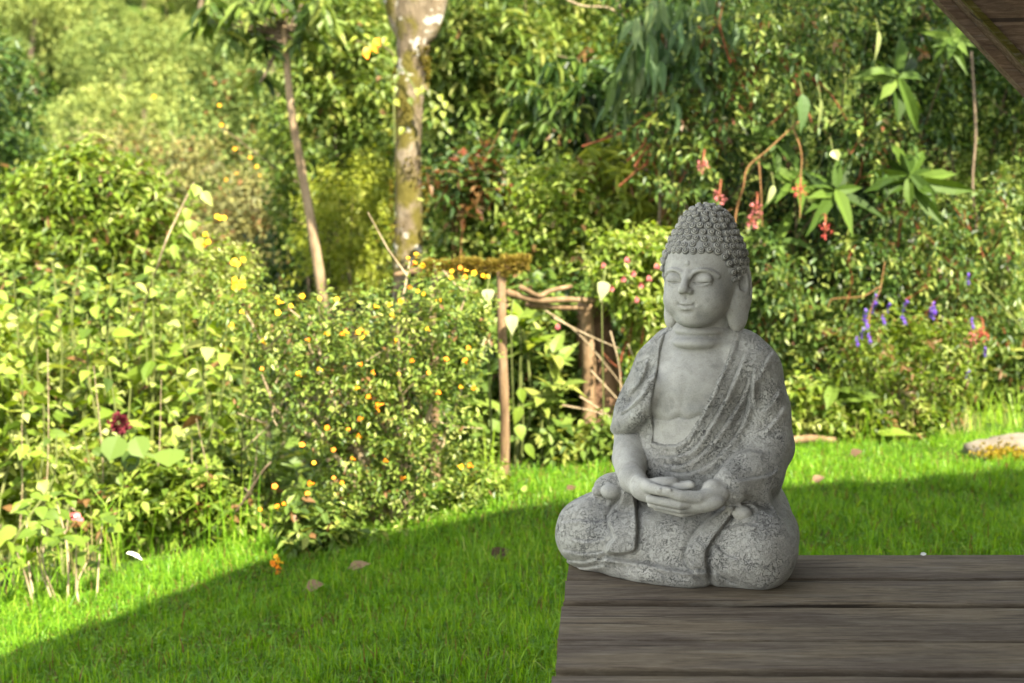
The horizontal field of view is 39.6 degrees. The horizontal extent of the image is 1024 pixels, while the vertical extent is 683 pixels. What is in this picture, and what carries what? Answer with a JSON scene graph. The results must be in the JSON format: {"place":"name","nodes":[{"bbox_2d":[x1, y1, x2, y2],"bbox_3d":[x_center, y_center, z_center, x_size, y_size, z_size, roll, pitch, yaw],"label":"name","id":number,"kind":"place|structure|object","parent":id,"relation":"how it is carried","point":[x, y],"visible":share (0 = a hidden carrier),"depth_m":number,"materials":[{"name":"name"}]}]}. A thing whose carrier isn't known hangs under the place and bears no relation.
{"place":"outdoors","nodes":[
{"label":"outdoors","id":0,"kind":"place"},
{"bbox_2d":[0,0,1023,682],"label":"ground","id":1,"kind":"structure","parent":0,"point":[178,10],"depth_m":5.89,"materials":[{"name":"green plant"}]},
{"bbox_2d":[0,26,54,589],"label":"dark tree","id":2,"kind":"object","parent":1,"relation":"on","point":[12,146],"visible":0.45,"depth_m":11.85,"materials":[{"name":"green plant"}]},
{"bbox_2d":[0,310,58,545],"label":"bush","id":3,"kind":"object","parent":1,"relation":"on","point":[9,375],"visible":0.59,"depth_m":5.64,"materials":[{"name":"green plant"}]},
{"bbox_2d":[0,270,82,583],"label":"leafy weed","id":4,"kind":"object","parent":1,"relation":"on","point":[25,349],"visible":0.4,"depth_m":6.00,"materials":[{"name":"green plant"}]},
{"bbox_2d":[0,375,86,588],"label":"leafy weed","id":5,"kind":"object","parent":1,"relation":"on","point":[44,488],"visible":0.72,"depth_m":5.41,"materials":[{"name":"green plant"}]},
{"bbox_2d":[0,97,94,154],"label":"hillside tree","id":6,"kind":"object","parent":1,"relation":"on","point":[64,115],"visible":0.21,"depth_m":44.31,"materials":[{"name":"green plant"}]},
{"bbox_2d":[0,126,100,577],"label":"green thicket","id":7,"kind":"object","parent":1,"relation":"on","point":[39,150],"visible":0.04,"depth_m":12.76,"materials":[{"name":"green plant"}]},
{"bbox_2d":[1,0,111,102],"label":"hillside tree","id":8,"kind":"object","parent":1,"relation":"on","point":[44,10],"visible":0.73,"depth_m":52.76,"materials":[{"name":"green plant"}]},
{"bbox_2d":[0,304,123,574],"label":"fine weed","id":9,"kind":"object","parent":1,"relation":"on","point":[53,372],"visible":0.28,"depth_m":6.70,"materials":[{"name":"green plant"}]},
{"bbox_2d":[0,491,125,602],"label":"leafy plant","id":10,"kind":"object","parent":1,"relation":"on","point":[57,536],"visible":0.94,"depth_m":4.71,"materials":[{"name":"green plant"}]},
{"bbox_2d":[0,520,150,605],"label":"grass tuft","id":11,"kind":"object","parent":1,"relation":"on","point":[10,584],"visible":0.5,"depth_m":4.84,"materials":[{"name":"green plant"}]},
{"bbox_2d":[5,418,160,579],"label":"fine weed","id":12,"kind":"object","parent":1,"relation":"on","point":[77,463],"visible":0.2,"depth_m":6.02,"materials":[{"name":"green plant"}]},
{"bbox_2d":[31,244,135,570],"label":"leafy weed","id":13,"kind":"object","parent":1,"relation":"on","point":[83,338],"visible":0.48,"depth_m":6.25,"materials":[{"name":"green plant"}]},
{"bbox_2d":[46,427,135,575],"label":"leafy weed","id":14,"kind":"object","parent":1,"relation":"on","point":[96,451],"visible":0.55,"depth_m":5.36,"materials":[{"name":"green plant"}]},
{"bbox_2d":[51,19,144,109],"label":"hillside tree","id":15,"kind":"object","parent":1,"relation":"on","point":[62,76],"visible":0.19,"depth_m":50.19,"materials":[{"name":"green plant"}]},
{"bbox_2d":[58,478,144,571],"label":"grass tuft","id":16,"kind":"object","parent":1,"relation":"on","point":[105,545],"visible":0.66,"depth_m":5.17,"materials":[{"name":"green plant"}]},
{"bbox_2d":[74,0,139,58],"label":"hillside tree","id":17,"kind":"object","parent":1,"relation":"on","point":[125,11],"visible":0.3,"depth_m":57.39,"materials":[{"name":"green plant"}]},
{"bbox_2d":[0,125,214,570],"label":"bush","id":18,"kind":"object","parent":1,"relation":"on","point":[73,211],"visible":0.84,"depth_m":8.98,"materials":[{"name":"green plant"}]},
{"bbox_2d":[77,366,154,569],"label":"leafy weed","id":19,"kind":"object","parent":1,"relation":"on","point":[105,414],"visible":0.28,"depth_m":5.64,"materials":[{"name":"green plant"}]},
{"bbox_2d":[35,57,202,186],"bbox_3d":[-10.575,-5.575,39.806,5.039,4.856,4.368,0,5,2],"label":"hillside tree","id":20,"kind":"object","parent":1,"relation":"on","point":[147,117],"visible":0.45,"depth_m":39.34,"materials":[{"name":"green plant"}]},
{"bbox_2d":[52,10,214,156],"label":"hillside tree","id":21,"kind":"object","parent":1,"relation":"on","point":[152,51],"visible":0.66,"depth_m":42.32,"materials":[{"name":"green plant"}]},
{"bbox_2d":[67,453,207,562],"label":"plant","id":22,"kind":"object","parent":1,"relation":"on","point":[139,490],"visible":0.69,"depth_m":5.30,"materials":[{"name":"green plant"}]},
{"bbox_2d":[100,411,184,560],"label":"burgundy flower","id":23,"kind":"object","parent":1,"relation":"on","point":[114,447],"visible":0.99,"depth_m":5.28,"materials":[{"name":"green plant"}]},
{"bbox_2d":[0,252,288,565],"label":"back weeds","id":24,"kind":"object","parent":1,"relation":"on","point":[35,275],"visible":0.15,"depth_m":7.29,"materials":[{"name":"green plant"}]},
{"bbox_2d":[102,266,206,551],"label":"leafy weed","id":25,"kind":"object","parent":1,"relation":"on","point":[143,371],"visible":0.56,"depth_m":6.40,"materials":[{"name":"green plant"}]},
{"bbox_2d":[110,4,203,90],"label":"hillside tree","id":26,"kind":"object","parent":1,"relation":"on","point":[174,19],"visible":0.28,"depth_m":49.40,"materials":[{"name":"green plant"}]},
{"bbox_2d":[52,104,264,328],"bbox_3d":[-4.192,0.374,17.044,2.701,6.379,1.877,0,5,0],"label":"olive bush","id":27,"kind":"object","parent":1,"relation":"on","point":[197,170],"visible":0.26,"depth_m":16.73,"materials":[{"name":"green plant"}]},
{"bbox_2d":[79,435,243,552],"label":"plant","id":28,"kind":"object","parent":1,"relation":"on","point":[228,464],"visible":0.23,"depth_m":5.57,"materials":[{"name":"green plant"}]},
{"bbox_2d":[87,280,239,547],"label":"fine weed","id":29,"kind":"object","parent":1,"relation":"on","point":[190,320],"visible":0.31,"depth_m":6.66,"materials":[{"name":"green plant"}]},
{"bbox_2d":[136,183,212,432],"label":"reaching shoot","id":30,"kind":"object","parent":1,"relation":"on","point":[194,191],"visible":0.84,"depth_m":6.25,"materials":[{"name":"yellow plant"}]},
{"bbox_2d":[150,361,233,546],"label":"leafy weed","id":31,"kind":"object","parent":1,"relation":"on","point":[214,421],"visible":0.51,"depth_m":5.58,"materials":[{"name":"green plant"}]},
{"bbox_2d":[161,279,252,543],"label":"leafy weed","id":32,"kind":"object","parent":1,"relation":"on","point":[213,360],"visible":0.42,"depth_m":6.14,"materials":[{"name":"green plant"}]},
{"bbox_2d":[147,457,274,550],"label":"plant","id":33,"kind":"object","parent":1,"relation":"on","point":[197,478],"visible":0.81,"depth_m":5.30,"materials":[{"name":"green plant"}]},
{"bbox_2d":[202,214,245,485],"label":"yellow flower stem","id":34,"kind":"object","parent":1,"relation":"on","point":[234,260],"visible":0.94,"depth_m":5.50,"materials":[{"name":"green plant"}]},
{"bbox_2d":[160,226,289,469],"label":"fine weed","id":35,"kind":"object","parent":1,"relation":"on","point":[210,270],"visible":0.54,"depth_m":6.78,"materials":[{"name":"green plant"}]},
{"bbox_2d":[152,49,303,483],"bbox_3d":[-3.635,-0.284,19.015,2.204,7.235,1.644,0,5,0],"label":"tree","id":36,"kind":"object","parent":1,"relation":"on","point":[239,114],"visible":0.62,"depth_m":18.64,"materials":[{"name":"green plant"}]},
{"bbox_2d":[144,100,314,244],"bbox_3d":[-6.517,-3.043,32.770,3.475,5.157,4.866,4,6,43],"label":"hillside tree","id":37,"kind":"object","parent":1,"relation":"on","point":[182,132],"visible":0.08,"depth_m":31.49,"materials":[{"name":"green plant"}]},
{"bbox_2d":[172,0,290,101],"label":"hillside tree","id":38,"kind":"object","parent":1,"relation":"on","point":[209,69],"visible":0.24,"depth_m":42.18,"materials":[{"name":"green plant"}]},
{"bbox_2d":[194,363,273,535],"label":"narrow weed","id":39,"kind":"object","parent":1,"relation":"on","point":[236,448],"visible":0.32,"depth_m":6.06,"materials":[{"name":"green plant"}]},
{"bbox_2d":[167,157,335,486],"bbox_3d":[-2.583,0.421,14.091,1.980,4.491,1.426,0,5,0],"label":"gully bush","id":40,"kind":"object","parent":1,"relation":"on","point":[240,206],"visible":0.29,"depth_m":13.74,"materials":[{"name":"green plant"}]},
{"bbox_2d":[220,436,302,532],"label":"narrow weed","id":41,"kind":"object","parent":1,"relation":"on","point":[268,491],"visible":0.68,"depth_m":5.57,"materials":[{"name":"green plant"}]},
{"bbox_2d":[176,0,353,329],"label":"thin tree","id":42,"kind":"object","parent":1,"relation":"on","point":[314,20],"visible":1,"depth_m":9.84,"materials":[{"name":"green plant"}]},
{"bbox_2d":[218,0,422,502],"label":"leafy shrub","id":43,"kind":"object","parent":1,"relation":"on","point":[357,117],"visible":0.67,"depth_m":11.18,"materials":[{"name":"green plant"}]},
{"bbox_2d":[254,488,406,560],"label":"plant","id":44,"kind":"object","parent":1,"relation":"on","point":[298,527],"visible":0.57,"depth_m":5.02,"materials":[{"name":"green plant"}]},
{"bbox_2d":[268,142,394,506],"bbox_3d":[-1.232,0.110,10.524,1.048,3.140,0.928,-3,6,-35],"label":"feathery bush","id":45,"kind":"object","parent":1,"relation":"on","point":[351,243],"visible":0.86,"depth_m":10.37,"materials":[{"name":"green plant"}]},
{"bbox_2d":[243,133,438,462],"bbox_3d":[-1.494,0.115,12.527,1.831,3.880,1.515,-2,5,-26],"label":"shaded shrub","id":46,"kind":"object","parent":1,"relation":"on","point":[297,288],"visible":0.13,"depth_m":12.28,"materials":[{"name":"green plant"}]},
{"bbox_2d":[191,212,511,534],"bbox_3d":[-0.583,0.201,5.272,1.177,1.357,0.710,0,5,0],"label":"orange flower bush","id":47,"kind":"object","parent":1,"relation":"on","point":[368,487],"visible":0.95,"depth_m":5.21,"materials":[{"name":"green plant"}]},
{"bbox_2d":[383,0,447,344],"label":"mossy tree","id":48,"kind":"object","parent":1,"relation":"on","point":[415,25],"visible":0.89,"depth_m":8.86,"materials":[{"name":"brown plant"}]},
{"bbox_2d":[392,69,453,143],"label":"climbing vine","id":49,"kind":"object","parent":48,"relation":"attached to","point":[423,88],"visible":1,"depth_m":8.68,"materials":[{"name":"yellow plant"}]},
{"bbox_2d":[394,252,532,481],"bbox_3d":[-0.197,0.143,6.085,0.652,1.065,0.129,2,5,27],"label":"rustic frame","id":50,"kind":"object","parent":1,"relation":"on","point":[517,264],"visible":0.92,"depth_m":5.98,"materials":[{"name":"brown wood"}]},
{"bbox_2d":[414,129,525,479],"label":"red tip shrub","id":51,"kind":"object","parent":1,"relation":"on","point":[476,172],"visible":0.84,"depth_m":8.28,"materials":[{"name":"green plant"}]},
{"bbox_2d":[380,0,567,281],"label":"glossy tree","id":52,"kind":"object","parent":1,"relation":"on","point":[492,51],"visible":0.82,"depth_m":10.15,"materials":[{"name":"green plant"}]},
{"bbox_2d":[425,456,532,508],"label":"plant","id":53,"kind":"object","parent":1,"relation":"on","point":[506,487],"visible":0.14,"depth_m":5.47,"materials":[{"name":"green plant"}]},
{"bbox_2d":[444,354,519,470],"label":"broadleaf plant","id":54,"kind":"object","parent":1,"relation":"on","point":[484,385],"visible":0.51,"depth_m":6.36,"materials":[{"name":"green plant"}]},
{"bbox_2d":[421,84,569,286],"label":"hollow bush","id":55,"kind":"object","parent":1,"relation":"on","point":[429,153],"visible":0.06,"depth_m":10.25,"materials":[{"name":"green plant"}]},
{"bbox_2d":[416,146,579,443],"bbox_3d":[-0.013,-0.047,8.619,1.134,2.248,0.808,0,5,0],"label":"heart leaf bush","id":56,"kind":"object","parent":1,"relation":"on","point":[477,237],"visible":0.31,"depth_m":8.41,"materials":[{"name":"green plant"}]},
{"bbox_2d":[0,0,1023,588],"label":"undergrowth","id":57,"kind":"object","parent":1,"relation":"on","point":[300,466],"visible":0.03,"depth_m":11.23,"materials":[{"name":"green plant"}]},
{"bbox_2d":[415,264,618,474],"bbox_3d":[0.105,0.211,6.981,1.189,1.197,0.855,0,5,0],"label":"shrub","id":58,"kind":"object","parent":1,"relation":"on","point":[549,325],"visible":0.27,"depth_m":6.79,"materials":[{"name":"green plant"}]},
{"bbox_2d":[513,388,534,468],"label":"pad leaf vine","id":59,"kind":"object","parent":1,"relation":"on","point":[519,429],"visible":1,"depth_m":6.09,"materials":[{"name":"green plant"}]},
{"bbox_2d":[382,0,668,455],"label":"back bush","id":60,"kind":"object","parent":1,"relation":"on","point":[584,18],"visible":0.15,"depth_m":13.52,"materials":[{"name":"green plant"}]},
{"bbox_2d":[496,302,557,463],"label":"broadleaf plant","id":61,"kind":"object","parent":1,"relation":"on","point":[527,317],"visible":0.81,"depth_m":6.54,"materials":[{"name":"green plant"}]},
{"bbox_2d":[510,330,586,460],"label":"broadleaf plant","id":62,"kind":"object","parent":1,"relation":"on","point":[547,397],"visible":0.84,"depth_m":6.31,"materials":[{"name":"green plant"}]},
{"bbox_2d":[506,284,598,427],"bbox_3d":[0.174,0.141,6.411,0.096,0.814,0.681,4,6,38],"label":"branch rail","id":63,"kind":"object","parent":1,"relation":"on","point":[534,300],"visible":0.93,"depth_m":6.59,"materials":[{"name":"brown wood"}]},
{"bbox_2d":[443,263,662,438],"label":"dark backing bush","id":64,"kind":"object","parent":1,"relation":"on","point":[618,334],"visible":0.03,"depth_m":7.52,"materials":[{"name":"green plant"}]},
{"bbox_2d":[526,413,599,450],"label":"broadleaf plant","id":65,"kind":"object","parent":1,"relation":"on","point":[556,425],"visible":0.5,"depth_m":6.23,"materials":[{"name":"green plant"}]},
{"bbox_2d":[538,406,613,468],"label":"plant","id":66,"kind":"object","parent":1,"relation":"on","point":[584,446],"visible":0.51,"depth_m":6.09,"materials":[{"name":"green plant"}]},
{"bbox_2d":[484,147,669,290],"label":"bright bush","id":67,"kind":"object","parent":1,"relation":"on","point":[560,247],"visible":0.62,"depth_m":7.73,"materials":[{"name":"green plant"}]},
{"bbox_2d":[493,40,665,189],"bbox_3d":[0.509,-1.088,9.174,1.261,1.704,0.892,0,5,0],"label":"drooping tree","id":68,"kind":"object","parent":1,"relation":"on","point":[556,106],"visible":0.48,"depth_m":8.91,"materials":[{"name":"green plant"}]},
{"bbox_2d":[576,299,622,449],"bbox_3d":[0.445,0.219,6.786,0.264,0.849,0.261,-3,6,-34],"label":"tree stump","id":69,"kind":"object","parent":1,"relation":"on","point":[611,382],"visible":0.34,"depth_m":6.70,"materials":[{"name":"brown wood"}]},
{"bbox_2d":[554,219,674,390],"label":"fuchsia shrub","id":70,"kind":"object","parent":1,"relation":"on","point":[637,284],"visible":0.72,"depth_m":6.49,"materials":[{"name":"green plant"}]},
{"bbox_2d":[552,138,734,257],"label":"palm leaf shrub","id":71,"kind":"object","parent":1,"relation":"on","point":[610,158],"visible":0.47,"depth_m":7.78,"materials":[{"name":"green plant"}]},
{"bbox_2d":[578,0,783,335],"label":"long leaf tree","id":72,"kind":"object","parent":1,"relation":"on","point":[640,69],"visible":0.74,"depth_m":7.27,"materials":[{"name":"green plant"}]},
{"bbox_2d":[582,36,756,228],"bbox_3d":[0.871,-1.061,7.262,0.777,0.998,0.682,-3,6,-35],"label":"red stem spray","id":73,"kind":"object","parent":72,"relation":"attached to","point":[684,141],"visible":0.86,"depth_m":7.24,"materials":[{"name":"green plant"}]},
{"bbox_2d":[665,0,890,154],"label":"tree foliage","id":74,"kind":"object","parent":72,"relation":"attached to","point":[782,52],"visible":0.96,"depth_m":7.11,"materials":[{"name":"green plant"}]},
{"bbox_2d":[739,212,837,356],"bbox_3d":[1.306,-0.247,7.208,0.623,0.814,0.546,3,5,30],"label":"red stem spray","id":75,"kind":"object","parent":72,"relation":"attached to","point":[771,301],"visible":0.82,"depth_m":7.13,"materials":[{"name":"green plant"}]},
{"bbox_2d":[590,0,791,223],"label":"dense shrub","id":76,"kind":"object","parent":1,"relation":"on","point":[635,4],"visible":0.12,"depth_m":8.04,"materials":[{"name":"green plant"}]},
{"bbox_2d":[658,98,799,357],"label":"dense shrub","id":77,"kind":"object","parent":1,"relation":"on","point":[730,190],"visible":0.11,"depth_m":7.92,"materials":[{"name":"green plant"}]},
{"bbox_2d":[744,209,812,286],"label":"whorl plant","id":78,"kind":"object","parent":77,"relation":"attached to","point":[784,225],"visible":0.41,"depth_m":7.25,"materials":[{"name":"green plant"}]},
{"bbox_2d":[779,158,887,248],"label":"whorl plant","id":79,"kind":"object","parent":77,"relation":"on","point":[835,195],"visible":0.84,"depth_m":7.12,"materials":[{"name":"green plant"}]},
{"bbox_2d":[672,72,882,303],"bbox_3d":[3.003,-1.323,20.580,5.186,5.270,3.703,4,6,38],"label":"hillside tree","id":80,"kind":"object","parent":1,"relation":"on","point":[812,201],"visible":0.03,"depth_m":19.90,"materials":[{"name":"green plant"}]},
{"bbox_2d":[551,555,1023,682],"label":"wooden deck","id":81,"kind":"structure","parent":1,"relation":"on","point":[886,619],"depth_m":2.24,"materials":[{"name":"brown wood"}]},
{"bbox_2d":[555,202,799,589],"bbox_3d":[0.324,0.080,2.613,0.455,0.672,0.364,2,5,25],"label":"buddha statue","id":82,"kind":"object","parent":81,"relation":"on","point":[689,492],"visible":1,"depth_m":2.55,"materials":[{"name":"stone"}]},
{"bbox_2d":[705,0,888,142],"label":"hillside tree","id":83,"kind":"object","parent":1,"relation":"on","point":[852,70],"visible":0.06,"depth_m":28.30,"materials":[{"name":"green plant"}]},
{"bbox_2d":[699,0,937,356],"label":"dense shrub","id":84,"kind":"object","parent":1,"relation":"on","point":[780,12],"visible":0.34,"depth_m":8.12,"materials":[{"name":"green plant"}]},
{"bbox_2d":[767,285,873,409],"bbox_3d":[1.591,0.055,7.324,0.638,0.691,0.563,0,5,0],"label":"red stem spray","id":85,"kind":"object","parent":1,"relation":"on","point":[815,350],"visible":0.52,"depth_m":7.27,"materials":[{"name":"green plant"}]},
{"bbox_2d":[785,357,869,443],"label":"plant","id":86,"kind":"object","parent":1,"relation":"on","point":[833,415],"visible":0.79,"depth_m":6.88,"materials":[{"name":"green plant"}]},
{"bbox_2d":[749,248,917,422],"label":"dense shrub","id":87,"kind":"object","parent":1,"relation":"on","point":[850,312],"visible":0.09,"depth_m":8.00,"materials":[{"name":"green plant"}]},
{"bbox_2d":[721,118,833,267],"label":"whorl plant","id":88,"kind":"object","parent":87,"relation":"on","point":[787,177],"visible":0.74,"depth_m":7.23,"materials":[{"name":"green plant"}]},
{"bbox_2d":[789,372,878,410],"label":"whorl plant","id":89,"kind":"object","parent":1,"relation":"on","point":[833,391],"visible":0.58,"depth_m":6.89,"materials":[{"name":"green plant"}]},
{"bbox_2d":[738,61,982,406],"bbox_3d":[1.912,-0.562,8.114,1.439,2.056,1.113,0,5,0],"label":"dense shrub","id":90,"kind":"object","parent":1,"relation":"on","point":[864,228],"visible":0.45,"depth_m":7.90,"materials":[{"name":"green plant"}]},
{"bbox_2d":[848,34,926,158],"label":"whorl plant","id":91,"kind":"object","parent":90,"relation":"attached to","point":[905,99],"visible":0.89,"depth_m":7.10,"materials":[{"name":"green plant"}]},
{"bbox_2d":[810,141,975,265],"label":"whorl plant","id":92,"kind":"object","parent":90,"relation":"attached to","point":[912,180],"visible":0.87,"depth_m":7.13,"materials":[{"name":"green plant"}]},
{"bbox_2d":[919,20,974,142],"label":"whorl plant","id":93,"kind":"object","parent":90,"relation":"attached to","point":[952,42],"visible":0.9,"depth_m":7.18,"materials":[{"name":"green plant"}]},
{"bbox_2d":[842,394,963,443],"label":"plant","id":94,"kind":"object","parent":1,"relation":"on","point":[894,422],"visible":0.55,"depth_m":6.87,"materials":[{"name":"green plant"}]},
{"bbox_2d":[785,0,1023,406],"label":"dense shrub","id":95,"kind":"object","parent":1,"relation":"on","point":[981,61],"visible":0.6,"depth_m":8.04,"materials":[{"name":"green plant"}]},
{"bbox_2d":[814,273,998,443],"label":"purple flower bush","id":96,"kind":"object","parent":1,"relation":"on","point":[919,374],"visible":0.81,"depth_m":6.90,"materials":[{"name":"green plant"}]},
{"bbox_2d":[811,81,1023,272],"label":"hillside tree","id":97,"kind":"object","parent":1,"relation":"on","point":[1016,172],"visible":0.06,"depth_m":22.39,"materials":[{"name":"green plant"}]},
{"bbox_2d":[849,244,1023,412],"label":"dense shrub","id":98,"kind":"object","parent":1,"relation":"on","point":[996,367],"visible":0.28,"depth_m":8.09,"materials":[{"name":"green plant"}]},
{"bbox_2d":[893,60,1023,409],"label":"dense shrub","id":99,"kind":"object","parent":1,"relation":"on","point":[961,170],"visible":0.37,"depth_m":8.01,"materials":[{"name":"green plant"}]},
{"bbox_2d":[926,155,1023,364],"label":"red stem spray","id":100,"kind":"object","parent":1,"relation":"on","point":[1001,282],"visible":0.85,"depth_m":7.31,"materials":[{"name":"green plant"}]},
{"bbox_2d":[932,0,1023,96],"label":"wooden shelter","id":101,"kind":"object","parent":1,"relation":"on","point":[992,31],"visible":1,"depth_m":2.88,"materials":[{"name":"brown wood"}]},
{"bbox_2d":[962,433,1023,461],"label":"pale rock","id":102,"kind":"object","parent":1,"relation":"on","point":[991,446],"visible":0.68,"depth_m":6.27,"materials":[{"name":"beige stone"}]},
{"bbox_3d":[3.170,-1.929,6.330,4.213,4.984,2.066,0,5,0],"label":"overhanging tree","id":103,"kind":"object","parent":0,"visible":0},
{"bbox_2d":[804,94,1001,330],"bbox_3d":[1.974,-0.647,7.226,0.996,1.214,0.648,0,5,0],"label":"red stem spray","id":104,"kind":"object","parent":103,"relation":"attached to","point":[928,268],"visible":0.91,"depth_m":7.19,"materials":[{"name":"green plant"}]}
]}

